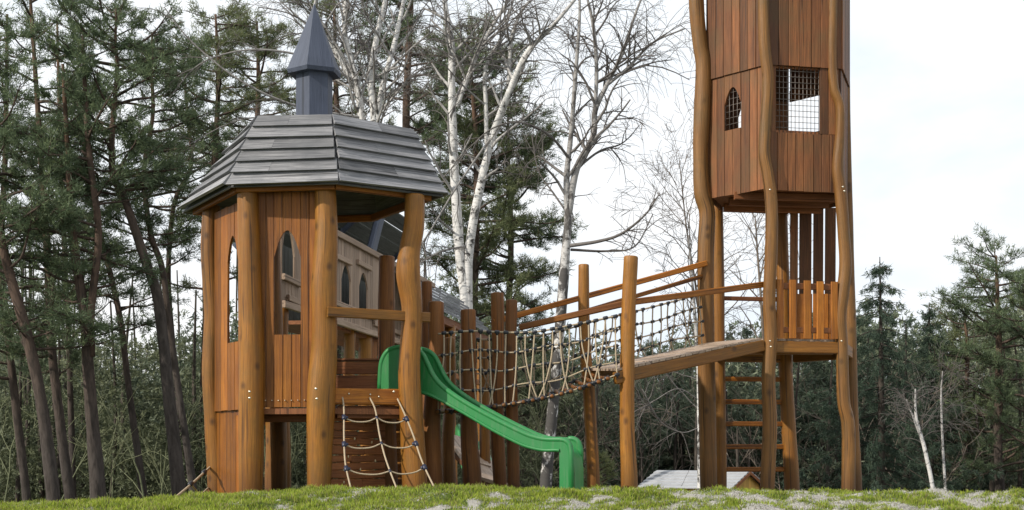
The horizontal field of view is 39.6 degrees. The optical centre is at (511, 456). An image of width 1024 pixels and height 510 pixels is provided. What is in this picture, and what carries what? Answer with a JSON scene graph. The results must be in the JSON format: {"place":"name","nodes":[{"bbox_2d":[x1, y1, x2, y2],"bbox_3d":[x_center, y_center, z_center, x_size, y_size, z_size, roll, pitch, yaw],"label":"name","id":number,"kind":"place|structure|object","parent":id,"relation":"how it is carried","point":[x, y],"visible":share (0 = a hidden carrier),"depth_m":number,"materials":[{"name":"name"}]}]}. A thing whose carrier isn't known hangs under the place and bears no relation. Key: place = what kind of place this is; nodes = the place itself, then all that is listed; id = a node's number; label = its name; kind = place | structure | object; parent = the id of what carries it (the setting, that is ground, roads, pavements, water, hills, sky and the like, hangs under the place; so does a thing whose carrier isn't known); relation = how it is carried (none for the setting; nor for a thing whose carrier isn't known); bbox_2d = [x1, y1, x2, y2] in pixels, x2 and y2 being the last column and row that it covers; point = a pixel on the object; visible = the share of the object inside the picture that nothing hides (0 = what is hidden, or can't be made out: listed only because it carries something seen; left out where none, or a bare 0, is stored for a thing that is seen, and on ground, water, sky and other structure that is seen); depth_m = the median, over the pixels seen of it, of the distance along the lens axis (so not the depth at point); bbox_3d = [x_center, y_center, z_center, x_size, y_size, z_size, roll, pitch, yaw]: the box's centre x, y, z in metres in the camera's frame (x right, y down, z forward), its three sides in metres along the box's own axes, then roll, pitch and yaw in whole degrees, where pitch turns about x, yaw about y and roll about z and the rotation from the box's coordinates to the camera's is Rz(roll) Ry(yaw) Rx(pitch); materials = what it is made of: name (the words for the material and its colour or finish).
{"place":"outdoors","nodes":[
{"label":"outdoors","id":0,"kind":"place"},
{"bbox_2d":[0,0,1023,387],"label":"sky","id":1,"kind":"structure","parent":0,"point":[937,86],"materials":[{"name":"white"}]},
{"bbox_2d":[0,409,1023,509],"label":"ground","id":2,"kind":"structure","parent":0,"point":[470,503],"depth_m":13.43,"materials":[{"name":"green plant"}]},
{"bbox_2d":[0,2,107,500],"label":"pine tree","id":3,"kind":"object","parent":2,"relation":"on","point":[19,438],"visible":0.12,"depth_m":41.90,"materials":[{"name":"green plant"}]},
{"bbox_2d":[0,15,126,501],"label":"pine tree","id":4,"kind":"object","parent":2,"relation":"on","point":[22,324],"visible":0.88,"depth_m":35.89,"materials":[{"name":"green plant"}]},
{"bbox_2d":[0,7,133,499],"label":"pine tree","id":5,"kind":"object","parent":2,"relation":"on","point":[71,429],"visible":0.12,"depth_m":45.91,"materials":[{"name":"green plant"}]},
{"bbox_2d":[0,0,143,499],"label":"pine tree","id":6,"kind":"object","parent":2,"relation":"on","point":[63,449],"visible":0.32,"depth_m":39.90,"materials":[{"name":"green plant"}]},
{"bbox_2d":[0,13,173,499],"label":"pine tree","id":7,"kind":"object","parent":2,"relation":"on","point":[85,313],"visible":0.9,"depth_m":36.83,"materials":[{"name":"green plant"}]},
{"bbox_2d":[21,69,191,498],"bbox_3d":[-12.668,-4.660,43.933,5.093,14.937,4.766,0,0,38],"label":"pine tree","id":8,"kind":"object","parent":2,"relation":"on","point":[119,309],"visible":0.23,"depth_m":43.93,"materials":[{"name":"green plant"}]},
{"bbox_2d":[18,0,211,495],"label":"pine tree","id":9,"kind":"object","parent":2,"relation":"on","point":[149,68],"visible":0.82,"depth_m":37.82,"materials":[{"name":"green plant"}]},
{"bbox_2d":[78,18,229,493],"bbox_3d":[-10.602,-5.046,41.071,4.651,15.700,4.722,0,0,35],"label":"pine tree","id":10,"kind":"object","parent":2,"relation":"on","point":[152,220],"visible":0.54,"depth_m":40.94,"materials":[{"name":"green plant"}]},
{"bbox_2d":[107,29,255,492],"bbox_3d":[-10.699,-5.662,47.124,5.052,16.932,4.333,0,0,0],"label":"pine tree","id":11,"kind":"object","parent":2,"relation":"on","point":[192,98],"visible":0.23,"depth_m":46.73,"materials":[{"name":"green plant"}]},
{"bbox_2d":[152,0,290,302],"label":"pine tree","id":12,"kind":"object","parent":2,"relation":"on","point":[220,75],"visible":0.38,"depth_m":45.93,"materials":[{"name":"green plant"}]},
{"bbox_2d":[175,0,302,243],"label":"pine tree","id":13,"kind":"object","parent":2,"relation":"on","point":[274,34],"visible":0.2,"depth_m":51.79,"materials":[{"name":"green plant"}]},
{"bbox_2d":[115,0,467,171],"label":"birch tree","id":14,"kind":"object","parent":2,"relation":"on","point":[373,102],"visible":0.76,"depth_m":37.82,"materials":[{"name":"grey plant"}]},
{"bbox_2d":[0,275,619,502],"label":"undergrowth","id":15,"kind":"object","parent":2,"relation":"on","point":[155,437],"visible":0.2,"depth_m":48.55,"materials":[{"name":"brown plant"}]},
{"bbox_2d":[177,4,449,493],"bbox_3d":[-2.652,-2.209,18.758,2.816,7.420,3.237,0,0,-29],"label":"playhouse","id":16,"kind":"object","parent":2,"relation":"on","point":[312,173],"visible":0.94,"depth_m":17.80,"materials":[{"name":"wood"}]},
{"bbox_2d":[177,466,210,495],"bbox_3d":[-4.078,0.358,17.987,0.064,0.542,2.285,0,0,3],"label":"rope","id":17,"kind":"object","parent":16,"relation":"attached to","point":[191,483],"visible":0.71,"depth_m":18.24,"materials":[{"name":"beige fabric"}]},
{"bbox_2d":[342,397,433,486],"bbox_3d":[-1.510,-0.092,17.284,1.114,1.312,1.145,0,0,-15],"label":"rope ladder","id":18,"kind":"object","parent":16,"relation":"attached to","point":[381,443],"visible":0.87,"depth_m":17.35,"materials":[{"name":"beige fabric"}]},
{"bbox_2d":[233,213,434,489],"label":"play hall","id":19,"kind":"structure","parent":2,"relation":"on","point":[363,247],"depth_m":24.54,"materials":[{"name":"brown wood"}]},
{"bbox_2d":[269,0,402,478],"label":"pine tree","id":20,"kind":"object","parent":2,"relation":"on","point":[336,96],"visible":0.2,"depth_m":49.92,"materials":[{"name":"green plant"}]},
{"bbox_2d":[335,0,498,212],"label":"pine tree","id":21,"kind":"object","parent":2,"relation":"on","point":[406,121],"visible":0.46,"depth_m":44.89,"materials":[{"name":"green plant"}]},
{"bbox_2d":[421,281,431,410],"bbox_3d":[-1.128,-0.463,19.700,0.256,3.927,0.204,0,0,0],"label":"log post","id":22,"kind":"object","parent":2,"relation":"on","point":[426,288],"visible":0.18,"depth_m":19.63,"materials":[{"name":"brown wood"}]},
{"bbox_2d":[423,301,444,487],"bbox_3d":[-1.040,-0.277,18.854,0.270,3.555,0.259,0,0,37],"label":"log post","id":23,"kind":"object","parent":2,"relation":"on","point":[432,427],"visible":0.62,"depth_m":18.75,"materials":[{"name":"brown wood"}]},
{"bbox_2d":[395,268,491,485],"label":"covered walkway","id":24,"kind":"structure","parent":2,"relation":"on","point":[450,324],"depth_m":30.04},
{"bbox_2d":[441,337,455,484],"bbox_3d":[-0.884,-0.082,19.900,0.209,3.164,0.208,0,0,0],"label":"log post","id":25,"kind":"object","parent":2,"relation":"on","point":[448,453],"visible":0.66,"depth_m":19.83,"materials":[{"name":"brown wood"}]},
{"bbox_2d":[460,309,481,485],"bbox_3d":[-0.540,-0.227,18.900,0.295,3.456,0.266,0,0,0],"label":"log post","id":26,"kind":"object","parent":2,"relation":"on","point":[471,467],"visible":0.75,"depth_m":18.80,"materials":[{"name":"brown wood"}]},
{"bbox_2d":[454,435,492,486],"bbox_3d":[-0.544,0.114,21.012,0.703,0.965,1.427,0,0,-25],"label":"ramp board","id":27,"kind":"object","parent":2,"relation":"on","point":[486,472],"visible":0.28,"depth_m":20.74,"materials":[{"name":"grey wood"}]},
{"bbox_2d":[455,424,491,467],"bbox_3d":[-0.584,0.136,22.203,0.494,1.328,2.185,0,0,-6],"label":"slide","id":28,"kind":"object","parent":2,"relation":"on","point":[457,430],"visible":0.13,"depth_m":22.74,"materials":[{"name":"green plastic"}]},
{"bbox_2d":[377,345,583,489],"bbox_3d":[-0.418,-0.323,18.160,2.675,2.245,0.484,0,0,20],"label":"slide","id":29,"kind":"object","parent":2,"relation":"on","point":[437,384],"visible":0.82,"depth_m":17.99,"materials":[{"name":"green plastic"}]},
{"bbox_2d":[479,340,490,462],"bbox_3d":[-0.398,-0.111,21.001,0.179,3.222,0.178,0,0,0],"label":"log post","id":30,"kind":"object","parent":2,"relation":"on","point":[484,443],"visible":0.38,"depth_m":20.93,"materials":[{"name":"brown wood"}]},
{"bbox_2d":[395,0,589,377],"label":"pine tree","id":31,"kind":"object","parent":2,"relation":"on","point":[495,232],"visible":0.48,"depth_m":49.48,"materials":[{"name":"green plant"}]},
{"bbox_2d":[397,0,593,313],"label":"birch tree","id":32,"kind":"object","parent":2,"relation":"on","point":[464,262],"visible":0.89,"depth_m":33.90,"materials":[{"name":"white plant"}]},
{"bbox_2d":[430,85,577,465],"bbox_3d":[-0.254,-5.403,51.960,5.603,16.410,5.649,0,0,0],"label":"pine tree","id":33,"kind":"object","parent":2,"relation":"on","point":[544,228],"visible":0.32,"depth_m":51.68,"materials":[{"name":"green plant"}]},
{"bbox_2d":[0,237,1023,502],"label":"woodland","id":34,"kind":"object","parent":2,"relation":"on","point":[826,375],"visible":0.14,"depth_m":57.96,"materials":[{"name":"green plant"}]},
{"bbox_2d":[522,343,565,485],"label":"spruce tree","id":35,"kind":"object","parent":2,"relation":"on","point":[539,405],"depth_m":63.90,"materials":[{"name":"green plant"}]},
{"bbox_2d":[443,0,705,488],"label":"birch tree","id":36,"kind":"object","parent":2,"relation":"on","point":[568,192],"visible":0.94,"depth_m":32.93,"materials":[{"name":"grey plant"}]},
{"bbox_2d":[572,384,616,466],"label":"spruce tree","id":37,"kind":"object","parent":2,"relation":"on","point":[606,419],"visible":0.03,"depth_m":65.77,"materials":[{"name":"green plant"}]},
{"bbox_2d":[574,449,620,488],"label":"pine sapling","id":38,"kind":"object","parent":2,"relation":"on","point":[610,469],"visible":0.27,"depth_m":24.02,"materials":[{"name":"green plant"}]},
{"bbox_2d":[435,255,764,488],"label":"rope bridge","id":39,"kind":"structure","parent":2,"relation":"on","point":[626,369],"depth_m":18.95,"materials":[{"name":"orange wood"}]},
{"bbox_2d":[639,336,669,463],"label":"spruce tree","id":40,"kind":"object","parent":2,"relation":"on","point":[648,353],"visible":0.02,"depth_m":71.90,"materials":[{"name":"green plant"}]},
{"bbox_2d":[643,370,694,480],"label":"spruce tree","id":41,"kind":"object","parent":2,"relation":"on","point":[666,466],"visible":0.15,"depth_m":59.80,"materials":[{"name":"green plant"}]},
{"bbox_2d":[610,214,757,489],"bbox_3d":[4.606,-1.670,35.985,3.367,9.081,4.905,0,0,33],"label":"birch tree","id":42,"kind":"object","parent":2,"relation":"on","point":[645,406],"visible":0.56,"depth_m":35.88,"materials":[{"name":"grey plant"}]},
{"bbox_2d":[600,87,789,341],"bbox_3d":[6.902,-6.459,51.887,6.522,18.522,6.742,0,0,41],"label":"bare tree","id":43,"kind":"object","parent":2,"relation":"on","point":[683,199],"visible":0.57,"depth_m":51.92,"materials":[{"name":"grey plant"}]},
{"bbox_2d":[638,470,759,490],"bbox_3d":[5.745,1.508,42.751,3.083,2.183,2.786,0,0,33],"label":"garden cabin","id":44,"kind":"object","parent":2,"relation":"on","point":[676,478],"visible":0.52,"depth_m":42.26,"materials":[{"name":"wood"}]},
{"bbox_2d":[456,315,1023,492],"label":"brushwood","id":45,"kind":"object","parent":2,"relation":"on","point":[641,457],"visible":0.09,"depth_m":52.74,"materials":[{"name":"plant"}]},
{"bbox_2d":[674,171,824,364],"bbox_3d":[8.364,-3.722,50.531,5.406,13.046,4.457,0,0,0],"label":"bare tree","id":46,"kind":"object","parent":2,"relation":"on","point":[759,280],"visible":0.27,"depth_m":50.01,"materials":[{"name":"grey plant"}]},
{"bbox_2d":[726,322,780,475],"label":"spruce tree","id":47,"kind":"object","parent":2,"relation":"on","point":[747,333],"visible":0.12,"depth_m":63.87,"materials":[{"name":"green plant"}]},
{"bbox_2d":[689,0,861,491],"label":"lookout tower","id":48,"kind":"structure","parent":2,"relation":"on","point":[764,159],"depth_m":20.39,"materials":[{"name":"red wood"}]},
{"bbox_2d":[776,361,841,489],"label":"spruce tree","id":49,"kind":"object","parent":2,"relation":"on","point":[803,442],"visible":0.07,"depth_m":61.80,"materials":[{"name":"green plant"}]},
{"bbox_2d":[781,257,1004,492],"bbox_3d":[12.234,-1.414,47.352,8.852,10.376,8.502,0,0,-28],"label":"spruce tree","id":50,"kind":"object","parent":2,"relation":"on","point":[876,461],"visible":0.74,"depth_m":46.72,"materials":[{"name":"green plant"}]},
{"bbox_2d":[873,338,935,486],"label":"spruce tree","id":51,"kind":"object","parent":2,"relation":"on","point":[901,391],"visible":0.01,"depth_m":65.88,"materials":[{"name":"green plant"}]},
{"bbox_2d":[878,364,968,487],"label":"birch tree","id":52,"kind":"object","parent":2,"relation":"on","point":[916,422],"visible":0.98,"depth_m":43.96,"materials":[{"name":"white plant"}]},
{"bbox_2d":[885,304,981,491],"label":"spruce tree","id":53,"kind":"object","parent":2,"relation":"on","point":[928,316],"visible":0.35,"depth_m":52.84,"materials":[{"name":"green plant"}]},
{"bbox_2d":[919,360,989,492],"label":"spruce tree","id":54,"kind":"object","parent":2,"relation":"on","point":[956,397],"visible":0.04,"depth_m":59.74,"materials":[{"name":"green plant"}]},
{"bbox_2d":[927,338,992,489],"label":"birch tree","id":55,"kind":"object","parent":2,"relation":"on","point":[942,435],"visible":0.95,"depth_m":44.95,"materials":[{"name":"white plant"}]},
{"bbox_2d":[909,299,1022,490],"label":"pine tree","id":56,"kind":"object","parent":2,"relation":"on","point":[952,337],"visible":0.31,"depth_m":54.92,"materials":[{"name":"green plant"}]},
{"bbox_2d":[912,222,1023,491],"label":"pine tree","id":57,"kind":"object","parent":2,"relation":"on","point":[999,367],"visible":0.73,"depth_m":51.86,"materials":[{"name":"green plant"}]},
{"bbox_2d":[949,259,1023,491],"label":"pine tree","id":58,"kind":"object","parent":2,"relation":"on","point":[1014,277],"visible":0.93,"depth_m":50.22,"materials":[{"name":"green plant"}]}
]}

